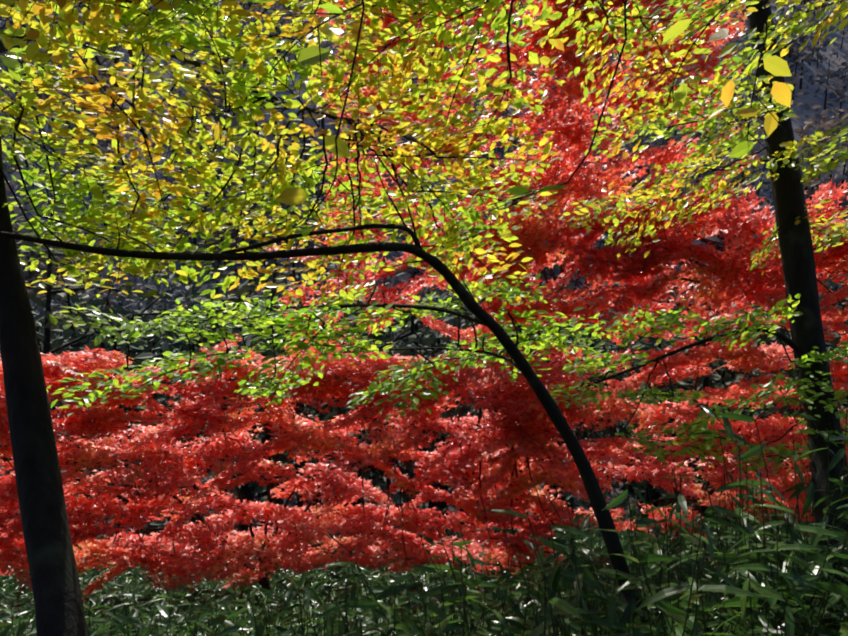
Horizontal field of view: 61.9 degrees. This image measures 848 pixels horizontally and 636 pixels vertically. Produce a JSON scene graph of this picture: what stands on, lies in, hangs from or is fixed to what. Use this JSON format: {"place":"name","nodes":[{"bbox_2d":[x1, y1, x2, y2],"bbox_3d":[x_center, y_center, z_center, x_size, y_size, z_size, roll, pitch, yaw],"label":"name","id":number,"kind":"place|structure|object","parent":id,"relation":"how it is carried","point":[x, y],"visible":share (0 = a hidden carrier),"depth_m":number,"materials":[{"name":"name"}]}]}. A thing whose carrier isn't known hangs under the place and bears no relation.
{"place":"outdoors","nodes":[
{"label":"outdoors","id":0,"kind":"place"},
{"bbox_2d":[0,0,847,623],"bbox_3d":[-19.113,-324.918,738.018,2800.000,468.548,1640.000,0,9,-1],"label":"terrain","id":1,"kind":"structure","parent":0,"point":[810,98],"depth_m":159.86,"materials":[{"name":"grey plant"}]},
{"bbox_2d":[0,330,613,607],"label":"maple tree","id":2,"kind":"object","parent":1,"relation":"on","point":[92,425],"visible":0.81,"depth_m":11.18,"materials":[{"name":"red plant"}]},
{"bbox_2d":[0,149,654,634],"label":"bent sapling","id":3,"kind":"object","parent":1,"relation":"on","point":[508,343],"visible":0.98,"depth_m":3.54,"materials":[{"name":"green plant"}]},
{"bbox_2d":[0,0,791,635],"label":"tree","id":4,"kind":"object","parent":1,"relation":"on","point":[58,600],"visible":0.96,"depth_m":2.63,"materials":[{"name":"plant"}]},
{"bbox_2d":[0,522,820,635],"bbox_3d":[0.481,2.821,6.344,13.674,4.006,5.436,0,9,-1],"label":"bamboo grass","id":5,"kind":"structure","parent":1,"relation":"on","point":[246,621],"depth_m":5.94,"materials":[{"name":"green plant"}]},
{"bbox_2d":[0,107,847,558],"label":"valley forest","id":6,"kind":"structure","parent":1,"relation":"on","point":[74,339],"depth_m":27.53,"materials":[{"name":"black plant"}]},
{"bbox_2d":[0,390,847,635],"bbox_3d":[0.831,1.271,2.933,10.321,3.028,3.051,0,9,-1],"label":"bamboo grass","id":7,"kind":"structure","parent":1,"relation":"on","point":[750,588],"depth_m":2.73,"materials":[{"name":"green plant"}]},
{"bbox_2d":[265,0,769,580],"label":"maple tree","id":8,"kind":"object","parent":1,"relation":"on","point":[587,178],"visible":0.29,"depth_m":9.40,"materials":[{"name":"red plant"}]},
{"bbox_2d":[434,176,847,568],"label":"maple tree","id":9,"kind":"object","parent":1,"relation":"on","point":[828,263],"visible":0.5,"depth_m":10.71,"materials":[{"name":"red plant"}]},
{"bbox_2d":[525,0,847,627],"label":"tree","id":10,"kind":"object","parent":1,"relation":"on","point":[813,357],"visible":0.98,"depth_m":3.96,"materials":[{"name":"green plant"}]}
]}

